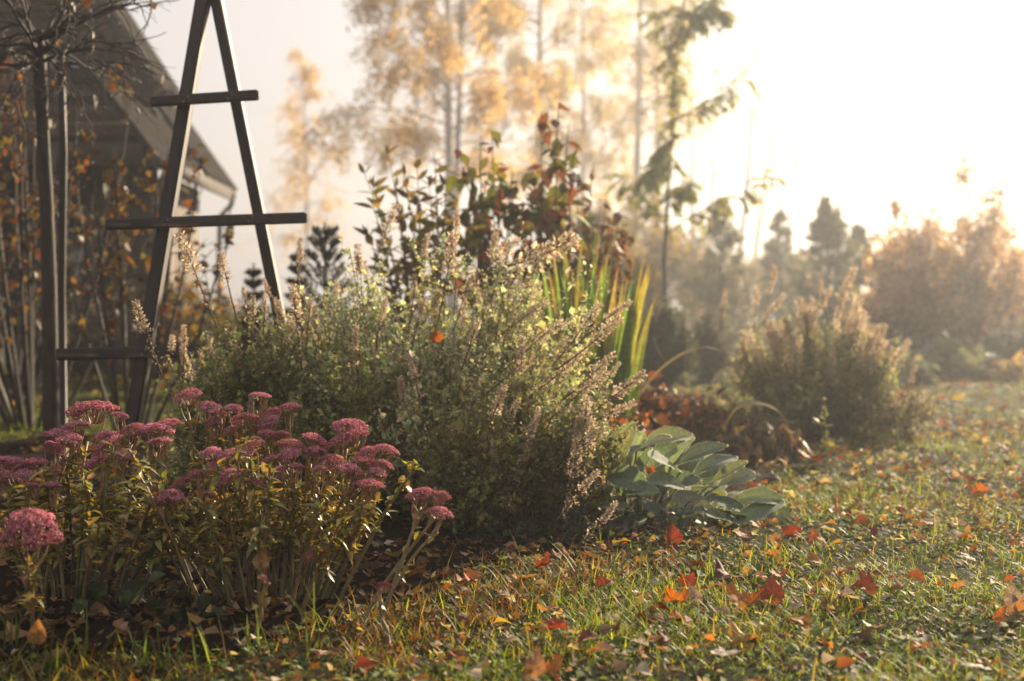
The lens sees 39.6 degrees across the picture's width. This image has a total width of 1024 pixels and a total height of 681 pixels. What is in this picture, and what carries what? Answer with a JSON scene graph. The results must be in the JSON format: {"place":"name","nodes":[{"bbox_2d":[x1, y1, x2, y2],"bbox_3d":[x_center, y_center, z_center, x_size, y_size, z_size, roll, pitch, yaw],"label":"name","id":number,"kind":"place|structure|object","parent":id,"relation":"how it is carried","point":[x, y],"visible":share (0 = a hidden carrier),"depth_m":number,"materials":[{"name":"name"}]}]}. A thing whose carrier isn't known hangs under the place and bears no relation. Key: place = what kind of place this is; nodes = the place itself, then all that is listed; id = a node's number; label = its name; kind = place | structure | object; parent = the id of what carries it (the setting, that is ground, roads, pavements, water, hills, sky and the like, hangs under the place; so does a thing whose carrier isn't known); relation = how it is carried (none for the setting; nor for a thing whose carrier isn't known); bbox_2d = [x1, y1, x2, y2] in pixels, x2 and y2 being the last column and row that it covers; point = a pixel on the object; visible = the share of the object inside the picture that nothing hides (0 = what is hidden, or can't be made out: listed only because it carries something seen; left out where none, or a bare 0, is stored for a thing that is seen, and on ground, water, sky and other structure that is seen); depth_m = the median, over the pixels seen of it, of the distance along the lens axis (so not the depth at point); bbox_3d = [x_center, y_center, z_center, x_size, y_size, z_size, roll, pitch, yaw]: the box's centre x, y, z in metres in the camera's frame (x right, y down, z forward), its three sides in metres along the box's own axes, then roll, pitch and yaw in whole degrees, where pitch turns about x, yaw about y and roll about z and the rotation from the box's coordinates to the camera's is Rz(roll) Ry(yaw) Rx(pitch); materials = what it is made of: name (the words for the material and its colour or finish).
{"place":"outdoors","nodes":[
{"label":"outdoors","id":0,"kind":"place"},
{"bbox_2d":[0,305,1023,680],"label":"ground","id":1,"kind":"structure","parent":0,"point":[928,569],"depth_m":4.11,"materials":[{"name":"plant"}]},
{"bbox_2d":[27,619,46,658],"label":"fallen leaf","id":2,"kind":"object","parent":1,"relation":"on","point":[36,634],"visible":1,"depth_m":3.26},
{"bbox_2d":[0,267,106,378],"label":"evergreen shrub","id":3,"kind":"object","parent":1,"relation":"on","point":[37,363],"visible":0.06,"depth_m":15.29,"materials":[{"name":"green plant"}]},
{"bbox_2d":[0,151,131,406],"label":"autumn shrub","id":4,"kind":"object","parent":1,"relation":"on","point":[37,379],"visible":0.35,"depth_m":11.57,"materials":[{"name":"orange plant"}]},
{"bbox_2d":[0,37,206,427],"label":"autumn shrub","id":5,"kind":"object","parent":1,"relation":"on","point":[32,212],"visible":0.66,"depth_m":9.49,"materials":[{"name":"orange plant"}]},
{"bbox_2d":[0,0,237,373],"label":"wooden house","id":6,"kind":"structure","parent":1,"relation":"on","point":[144,135],"depth_m":16.31,"materials":[{"name":"grey wood"}]},
{"bbox_2d":[13,211,97,300],"bbox_3d":[-5.246,-0.913,16.348,0.940,1.140,0.090,0,2,-2],"label":"window","id":7,"kind":"structure","parent":6,"relation":"in","point":[75,243],"depth_m":16.35,"materials":[{"name":"grey glass"}]},
{"bbox_2d":[32,30,100,97],"bbox_3d":[-5.106,-3.162,16.290,0.760,0.760,0.090,0,2,-2],"label":"window","id":8,"kind":"structure","parent":6,"relation":"in","point":[85,78],"depth_m":16.30,"materials":[{"name":"grey glass"}]},
{"bbox_2d":[66,278,218,381],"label":"evergreen shrub","id":9,"kind":"object","parent":1,"relation":"on","point":[133,341],"visible":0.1,"depth_m":15.03,"materials":[{"name":"green plant"}]},
{"bbox_2d":[151,274,240,382],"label":"autumn shrub","id":10,"kind":"object","parent":1,"relation":"on","point":[194,314],"visible":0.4,"depth_m":14.53,"materials":[{"name":"brown plant"}]},
{"bbox_2d":[177,290,277,389],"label":"autumn shrub","id":11,"kind":"object","parent":1,"relation":"on","point":[223,330],"visible":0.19,"depth_m":13.10,"materials":[{"name":"brown plant"}]},
{"bbox_2d":[234,47,358,320],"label":"birch tree","id":12,"kind":"object","parent":1,"relation":"on","point":[307,74],"visible":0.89,"depth_m":43.86,"materials":[{"name":"yellow plant"}]},
{"bbox_2d":[369,581,394,643],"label":"sedum plant","id":13,"kind":"object","parent":1,"relation":"on","point":[380,598],"visible":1,"depth_m":3.56,"materials":[{"name":"brown plant"}]},
{"bbox_2d":[363,487,453,629],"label":"sedum plant","id":14,"kind":"object","parent":1,"relation":"on","point":[438,509],"visible":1,"depth_m":3.79,"materials":[{"name":"pink plant"}]},
{"bbox_2d":[289,0,585,343],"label":"birch tree","id":15,"kind":"object","parent":1,"relation":"on","point":[403,135],"visible":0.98,"depth_m":26.73,"materials":[{"name":"yellow plant"}]},
{"bbox_2d":[382,0,532,336],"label":"birch tree","id":16,"kind":"object","parent":1,"relation":"on","point":[462,19],"visible":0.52,"depth_m":30.95,"materials":[{"name":"yellow plant"}]},
{"bbox_2d":[0,397,916,658],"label":"flower bed","id":17,"kind":"object","parent":1,"relation":"on","point":[212,640],"visible":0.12,"depth_m":4.28,"materials":[{"name":"soil"}]},
{"bbox_2d":[0,508,64,652],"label":"sedum plant","id":18,"kind":"object","parent":17,"relation":"on","point":[39,516],"visible":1,"depth_m":3.38,"materials":[{"name":"pink plant"}]},
{"bbox_2d":[56,51,67,463],"bbox_3d":[-2.303,-0.392,7.292,0.057,2.170,0.042,0,2,0],"label":"support stake","id":19,"kind":"object","parent":17,"relation":"on","point":[62,211],"visible":0.69,"depth_m":7.28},
{"bbox_2d":[0,0,177,468],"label":"grafted tree","id":20,"kind":"object","parent":17,"relation":"on","point":[40,46],"visible":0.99,"depth_m":6.86,"materials":[{"name":"brown plant"}]},
{"bbox_2d":[0,400,205,605],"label":"sedum plant","id":21,"kind":"object","parent":17,"relation":"on","point":[94,531],"visible":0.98,"depth_m":4.00,"materials":[{"name":"green plant"}]},
{"bbox_2d":[25,118,234,432],"bbox_3d":[-2.390,-0.359,9.065,1.326,1.950,1.361,0,2,0],"label":"autumn shrub","id":22,"kind":"object","parent":17,"relation":"on","point":[121,256],"visible":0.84,"depth_m":8.95,"materials":[{"name":"orange plant"}]},
{"bbox_2d":[62,556,228,625],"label":"creeping plant","id":23,"kind":"object","parent":17,"relation":"on","point":[129,592],"visible":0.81,"depth_m":3.76,"materials":[{"name":"green plant"}]},
{"bbox_2d":[56,0,337,506],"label":"garden trellis","id":24,"kind":"object","parent":17,"relation":"on","point":[167,221],"visible":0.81,"depth_m":5.90,"materials":[{"name":"wood"}]},
{"bbox_2d":[150,387,325,567],"bbox_3d":[-0.861,0.442,4.481,0.576,0.586,0.261,0,2,-15],"label":"sedum plant","id":25,"kind":"object","parent":17,"relation":"on","point":[265,420],"visible":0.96,"depth_m":4.50,"materials":[{"name":"pink plant"}]},
{"bbox_2d":[235,262,269,363],"bbox_3d":[-1.704,0.028,9.408,0.266,1.112,0.254,0,2,0],"label":"dwarf pine","id":26,"kind":"object","parent":17,"relation":"on","point":[253,272],"visible":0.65,"depth_m":9.37,"materials":[{"name":"green plant"}]},
{"bbox_2d":[252,575,270,646],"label":"sedum plant","id":27,"kind":"object","parent":17,"relation":"on","point":[263,602],"visible":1,"depth_m":3.53,"materials":[{"name":"green plant"}]},
{"bbox_2d":[116,418,424,615],"bbox_3d":[-0.675,0.494,3.946,0.806,0.516,0.596,-1,2,-20],"label":"sedum plant","id":28,"kind":"object","parent":17,"relation":"on","point":[254,537],"visible":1,"depth_m":3.96,"materials":[{"name":"green plant"}]},
{"bbox_2d":[253,550,269,573],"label":"fallen leaf","id":29,"kind":"object","parent":28,"relation":"hanging from","point":[263,559],"visible":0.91,"depth_m":3.71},
{"bbox_2d":[124,230,446,526],"bbox_3d":[-0.866,0.162,5.513,1.210,1.204,1.389,1,2,35],"label":"catmint bush","id":30,"kind":"object","parent":17,"relation":"on","point":[246,374],"visible":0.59,"depth_m":5.34,"materials":[{"name":"green plant"}]},
{"bbox_2d":[281,250,310,334],"bbox_3d":[-1.364,-0.003,8.998,0.242,1.198,0.246,0,2,0],"label":"dwarf pine","id":31,"kind":"object","parent":17,"relation":"on","point":[292,267],"visible":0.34,"depth_m":8.97,"materials":[{"name":"green plant"}]},
{"bbox_2d":[0,526,614,680],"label":"bed grass","id":32,"kind":"structure","parent":17,"relation":"on","point":[169,655],"depth_m":3.37,"materials":[{"name":"plant"}]},
{"bbox_2d":[292,218,354,338],"bbox_3d":[-1.136,-0.069,8.604,0.427,1.353,0.422,0,2,0],"label":"dwarf pine","id":33,"kind":"object","parent":17,"relation":"on","point":[327,234],"visible":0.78,"depth_m":8.55,"materials":[{"name":"green plant"}]},
{"bbox_2d":[353,144,486,436],"bbox_3d":[-0.521,-0.256,7.889,0.789,1.770,0.800,0,2,0],"label":"olive shrub","id":34,"kind":"object","parent":17,"relation":"on","point":[397,270],"visible":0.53,"depth_m":7.72,"materials":[{"name":"green plant"}]},
{"bbox_2d":[253,202,647,530],"bbox_3d":[-0.343,0.062,5.668,1.706,1.304,1.600,0,2,0],"label":"catmint bush","id":35,"kind":"object","parent":17,"relation":"on","point":[477,339],"visible":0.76,"depth_m":5.58,"materials":[{"name":"green plant"}]},
{"bbox_2d":[426,130,539,350],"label":"green shrub","id":36,"kind":"object","parent":17,"relation":"on","point":[493,199],"visible":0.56,"depth_m":8.25,"materials":[{"name":"green plant"}]},
{"bbox_2d":[397,335,658,548],"bbox_3d":[0.106,0.353,5.220,0.882,0.755,1.055,1,2,25],"label":"catmint bush","id":37,"kind":"object","parent":17,"relation":"on","point":[523,463],"visible":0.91,"depth_m":5.07,"materials":[{"name":"green plant"}]},
{"bbox_2d":[433,496,654,548],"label":"creeping plant","id":38,"kind":"object","parent":17,"relation":"on","point":[578,533],"visible":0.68,"depth_m":4.93,"materials":[{"name":"green plant"}]},
{"bbox_2d":[496,102,598,322],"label":"reddish shrub","id":39,"kind":"object","parent":17,"relation":"on","point":[548,219],"visible":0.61,"depth_m":8.37,"materials":[{"name":"red plant"}]},
{"bbox_2d":[530,236,655,431],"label":"sword leaf clump","id":40,"kind":"object","parent":17,"relation":"on","point":[621,340],"visible":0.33,"depth_m":7.28,"materials":[{"name":"plant"}]},
{"bbox_2d":[638,346,723,397],"bbox_3d":[0.946,0.185,7.947,0.739,0.296,0.020,-1,2,-39],"label":"dry blade","id":41,"kind":"object","parent":40,"relation":"attached to","point":[679,355],"visible":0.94,"depth_m":7.92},
{"bbox_2d":[557,162,642,314],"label":"reddish shrub","id":42,"kind":"object","parent":17,"relation":"on","point":[615,252],"visible":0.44,"depth_m":8.81,"materials":[{"name":"red plant"}]},
{"bbox_2d":[593,390,670,470],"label":"withered perennial","id":43,"kind":"object","parent":17,"relation":"on","point":[662,419],"visible":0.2,"depth_m":6.92,"materials":[{"name":"brown plant"}]},
{"bbox_2d":[522,419,794,532],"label":"woolly leaf plant","id":44,"kind":"object","parent":17,"relation":"on","point":[698,472],"visible":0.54,"depth_m":5.36,"materials":[{"name":"plant"}]},
{"bbox_2d":[637,370,695,447],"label":"withered perennial","id":45,"kind":"object","parent":17,"relation":"on","point":[656,400],"visible":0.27,"depth_m":7.87,"materials":[{"name":"brown plant"}]},
{"bbox_2d":[599,497,741,540],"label":"creeping plant","id":46,"kind":"object","parent":17,"relation":"on","point":[649,519],"visible":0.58,"depth_m":5.07,"materials":[{"name":"green plant"}]},
{"bbox_2d":[637,382,754,445],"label":"withered perennial","id":47,"kind":"object","parent":17,"relation":"on","point":[701,409],"visible":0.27,"depth_m":7.94,"materials":[{"name":"brown plant"}]},
{"bbox_2d":[688,397,809,463],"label":"withered perennial","id":48,"kind":"object","parent":17,"relation":"on","point":[742,445],"visible":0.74,"depth_m":7.54,"materials":[{"name":"brown plant"}]},
{"bbox_2d":[704,264,943,436],"bbox_3d":[1.933,0.090,8.920,1.456,1.132,1.247,0,2,0],"label":"catmint bush","id":49,"kind":"object","parent":17,"relation":"on","point":[779,383],"visible":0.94,"depth_m":8.73,"materials":[{"name":"green plant"}]},
{"bbox_2d":[458,562,496,589],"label":"fallen leaf","id":50,"kind":"object","parent":1,"relation":"on","point":[471,574],"visible":0.99,"depth_m":4.15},
{"bbox_2d":[0,365,1023,680],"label":"leaf litter","id":51,"kind":"object","parent":1,"relation":"on","point":[362,663],"visible":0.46,"depth_m":4.24,"materials":[{"name":"plant"}]},
{"bbox_2d":[0,371,1023,680],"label":"ground cover","id":52,"kind":"object","parent":1,"relation":"on","point":[818,629],"visible":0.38,"depth_m":3.88,"materials":[{"name":"green plant"}]},
{"bbox_2d":[523,650,546,680],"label":"fallen leaf","id":53,"kind":"object","parent":1,"relation":"on","point":[535,666],"visible":0.97,"depth_m":3.17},
{"bbox_2d":[438,0,646,241],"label":"birch tree","id":54,"kind":"object","parent":1,"relation":"on","point":[528,62],"visible":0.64,"depth_m":33.95,"materials":[{"name":"yellow plant"}]},
{"bbox_2d":[530,616,571,629],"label":"fallen leaf","id":55,"kind":"object","parent":1,"relation":"on","point":[553,623],"visible":1,"depth_m":3.57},
{"bbox_2d":[547,654,561,677],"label":"fallen leaf","id":56,"kind":"object","parent":1,"relation":"on","point":[557,660],"visible":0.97,"depth_m":3.23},
{"bbox_2d":[576,641,614,655],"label":"fallen leaf","id":57,"kind":"object","parent":1,"relation":"on","point":[601,645],"visible":1,"depth_m":3.33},
{"bbox_2d":[528,0,668,221],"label":"birch tree","id":58,"kind":"object","parent":1,"relation":"on","point":[599,10],"visible":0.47,"depth_m":39.74,"materials":[{"name":"yellow plant"}]},
{"bbox_2d":[562,193,648,299],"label":"misty shrub","id":59,"kind":"object","parent":1,"relation":"on","point":[599,217],"visible":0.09,"depth_m":25.78,"materials":[{"name":"brown plant"}]},
{"bbox_2d":[574,237,675,328],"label":"misty shrub","id":60,"kind":"object","parent":1,"relation":"on","point":[655,283],"visible":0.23,"depth_m":21.67,"materials":[{"name":"green plant"}]},
{"bbox_2d":[568,0,705,243],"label":"birch tree","id":61,"kind":"object","parent":1,"relation":"on","point":[639,51],"visible":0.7,"depth_m":36.65,"materials":[{"name":"yellow plant"}]},
{"bbox_2d":[595,168,692,321],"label":"misty shrub","id":62,"kind":"object","parent":1,"relation":"on","point":[654,237],"visible":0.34,"depth_m":29.75,"materials":[{"name":"green plant"}]},
{"bbox_2d":[589,0,713,322],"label":"birch tree","id":63,"kind":"object","parent":1,"relation":"on","point":[630,108],"visible":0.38,"depth_m":37.37,"materials":[{"name":"yellow plant"}]},
{"bbox_2d":[635,290,702,390],"bbox_3d":[1.400,0.003,13.225,0.806,0.961,0.957,0,2,0],"label":"boxwood ball","id":64,"kind":"object","parent":1,"relation":"on","point":[671,341],"visible":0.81,"depth_m":13.06,"materials":[{"name":"green plant"}]},
{"bbox_2d":[666,523,682,548],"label":"fallen leaf","id":65,"kind":"object","parent":1,"relation":"on","point":[673,533],"visible":0.83,"depth_m":4.82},
{"bbox_2d":[663,585,695,603],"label":"fallen leaf","id":66,"kind":"object","parent":1,"relation":"on","point":[682,596],"visible":0.96,"depth_m":3.88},
{"bbox_2d":[677,571,696,587],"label":"fallen leaf","id":67,"kind":"object","parent":1,"relation":"on","point":[690,577],"visible":0.65,"depth_m":4.17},
{"bbox_2d":[642,220,741,334],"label":"misty shrub","id":68,"kind":"object","parent":1,"relation":"on","point":[691,256],"visible":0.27,"depth_m":30.75,"materials":[{"name":"green plant"}]},
{"bbox_2d":[602,0,786,310],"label":"rowan sapling","id":69,"kind":"object","parent":1,"relation":"on","point":[661,159],"visible":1,"depth_m":14.87,"materials":[{"name":"green plant"}]},
{"bbox_2d":[689,584,702,604],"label":"fallen leaf","id":70,"kind":"object","parent":1,"relation":"on","point":[694,593],"visible":0.76,"depth_m":4.01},
{"bbox_2d":[670,5,722,327],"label":"bare sapling","id":71,"kind":"object","parent":1,"relation":"on","point":[691,206],"visible":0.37,"depth_m":41.88,"materials":[{"name":"plant"}]},
{"bbox_2d":[681,38,731,322],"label":"bare sapling","id":72,"kind":"object","parent":1,"relation":"on","point":[712,171],"visible":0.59,"depth_m":44.73,"materials":[{"name":"plant"}]},
{"bbox_2d":[687,310,733,381],"bbox_3d":[2.023,0.068,15.007,0.749,0.824,0.661,0,2,0],"label":"boxwood ball","id":73,"kind":"object","parent":1,"relation":"on","point":[710,360],"visible":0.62,"depth_m":14.87,"materials":[{"name":"green plant"}]},
{"bbox_2d":[669,194,770,349],"bbox_3d":[3.659,-1.068,23.968,1.839,2.798,1.601,-1,2,-27],"label":"young spruce","id":74,"kind":"object","parent":1,"relation":"on","point":[708,285],"visible":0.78,"depth_m":23.86,"materials":[{"name":"green plant"}]},
{"bbox_2d":[715,560,747,588],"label":"fallen leaf","id":75,"kind":"object","parent":1,"relation":"on","point":[720,571],"visible":0.93,"depth_m":4.29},
{"bbox_2d":[696,0,788,333],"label":"bare sapling","id":76,"kind":"object","parent":1,"relation":"on","point":[743,220],"visible":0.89,"depth_m":35.82,"materials":[{"name":"plant"}]},
{"bbox_2d":[725,582,763,609],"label":"fallen leaf","id":77,"kind":"object","parent":1,"relation":"on","point":[744,597],"visible":0.87,"depth_m":3.91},
{"bbox_2d":[703,250,790,333],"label":"misty shrub","id":78,"kind":"object","parent":1,"relation":"on","point":[755,273],"visible":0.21,"depth_m":35.56,"materials":[{"name":"green plant"}]},
{"bbox_2d":[729,620,769,648],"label":"fallen leaf","id":79,"kind":"object","parent":1,"relation":"on","point":[734,635],"visible":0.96,"depth_m":3.47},
{"bbox_2d":[755,575,784,603],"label":"fallen leaf","id":80,"kind":"object","parent":1,"relation":"on","point":[772,587],"visible":0.78,"depth_m":3.99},
{"bbox_2d":[739,208,808,338],"bbox_3d":[5.493,-1.284,28.933,1.524,2.872,1.961,1,2,30],"label":"young spruce","id":81,"kind":"object","parent":1,"relation":"on","point":[776,255],"visible":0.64,"depth_m":28.88,"materials":[{"name":"green plant"}]},
{"bbox_2d":[739,0,809,323],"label":"bare sapling","id":82,"kind":"object","parent":1,"relation":"on","point":[757,237],"visible":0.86,"depth_m":38.82,"materials":[{"name":"plant"}]},
{"bbox_2d":[737,100,814,318],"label":"bare sapling","id":83,"kind":"object","parent":1,"relation":"on","point":[782,171],"visible":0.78,"depth_m":43.79,"materials":[{"name":"plant"}]},
{"bbox_2d":[762,99,824,255],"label":"bare sapling","id":84,"kind":"object","parent":1,"relation":"on","point":[791,197],"visible":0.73,"depth_m":46.92,"materials":[{"name":"plant"}]},
{"bbox_2d":[771,247,851,325],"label":"misty shrub","id":85,"kind":"object","parent":1,"relation":"on","point":[802,256],"visible":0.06,"depth_m":37.68,"materials":[{"name":"green plant"}]},
{"bbox_2d":[782,0,856,314],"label":"bare sapling","id":86,"kind":"object","parent":1,"relation":"on","point":[822,67],"visible":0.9,"depth_m":39.86,"materials":[{"name":"plant"}]},
{"bbox_2d":[759,192,885,352],"bbox_3d":[4.891,-0.862,21.981,2.112,2.868,1.890,-1,2,-30],"label":"young spruce","id":87,"kind":"object","parent":1,"relation":"on","point":[828,232],"visible":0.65,"depth_m":21.85,"materials":[{"name":"green plant"}]},
{"bbox_2d":[813,397,839,464],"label":"budding weed","id":88,"kind":"object","parent":1,"relation":"on","point":[831,443],"visible":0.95,"depth_m":7.31,"materials":[{"name":"green plant"}]},
{"bbox_2d":[789,371,910,442],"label":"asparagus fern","id":89,"kind":"object","parent":1,"relation":"on","point":[839,419],"visible":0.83,"depth_m":8.38,"materials":[{"name":"green plant"}]},
{"bbox_2d":[822,222,893,348],"bbox_3d":[5.630,-0.768,22.998,1.440,2.331,1.314,-1,2,-39],"label":"young spruce","id":90,"kind":"object","parent":1,"relation":"on","point":[858,232],"visible":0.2,"depth_m":22.83,"materials":[{"name":"green plant"}]},
{"bbox_2d":[849,570,893,593],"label":"fallen leaf","id":91,"kind":"object","parent":1,"relation":"on","point":[865,580],"visible":0.73,"depth_m":4.02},
{"bbox_2d":[867,159,915,241],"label":"bare sapling","id":92,"kind":"object","parent":1,"relation":"on","point":[892,197],"visible":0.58,"depth_m":45.70,"materials":[{"name":"plant"}]},
{"bbox_2d":[850,378,940,442],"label":"grey plume plant","id":93,"kind":"object","parent":1,"relation":"on","point":[910,405],"visible":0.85,"depth_m":8.46,"materials":[{"name":"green plant"}]},
{"bbox_2d":[872,341,940,386],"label":"hosta clump","id":94,"kind":"object","parent":1,"relation":"on","point":[924,374],"visible":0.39,"depth_m":13.94,"materials":[{"name":"green plant"}]},
{"bbox_2d":[841,188,1002,357],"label":"copper shrub","id":95,"kind":"object","parent":1,"relation":"on","point":[890,276],"visible":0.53,"depth_m":18.59,"materials":[{"name":"orange plant"}]},
{"bbox_2d":[904,329,1005,381],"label":"hosta clump","id":96,"kind":"object","parent":1,"relation":"on","point":[961,359],"visible":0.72,"depth_m":15.26,"materials":[{"name":"green plant"}]},
{"bbox_2d":[894,139,1023,346],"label":"copper shrub","id":97,"kind":"object","parent":1,"relation":"on","point":[972,294],"visible":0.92,"depth_m":17.78,"materials":[{"name":"orange plant"}]},
{"bbox_2d":[992,604,1006,626],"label":"fallen leaf","id":98,"kind":"object","parent":1,"relation":"on","point":[999,613],"visible":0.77,"depth_m":3.63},
{"bbox_2d":[977,315,1023,364],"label":"evergreen shrub","id":99,"kind":"object","parent":1,"relation":"on","point":[1005,349],"visible":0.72,"depth_m":16.46,"materials":[{"name":"green plant"}]},
{"bbox_2d":[977,189,1023,346],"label":"copper shrub","id":100,"kind":"object","parent":1,"relation":"on","point":[1015,237],"visible":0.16,"depth_m":19.96,"materials":[{"name":"brown plant"}]},
{"bbox_2d":[979,349,1023,380],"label":"straw clump","id":101,"kind":"object","parent":1,"relation":"on","point":[1011,370],"visible":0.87,"depth_m":15.05,"materials":[{"name":"beige plant"}]},
{"bbox_2d":[1004,582,1023,606],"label":"fallen leaf","id":102,"kind":"object","parent":1,"relation":"on","point":[1011,594],"visible":0.73,"depth_m":3.87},
{"bbox_2d":[1008,598,1023,622],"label":"fallen leaf","id":103,"kind":"object","parent":1,"relation":"on","point":[1019,603],"visible":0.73,"depth_m":3.71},
{"bbox_2d":[124,0,1023,305],"label":"sky","id":104,"kind":"structure","parent":0,"point":[926,78],"materials":[{"name":"white"}]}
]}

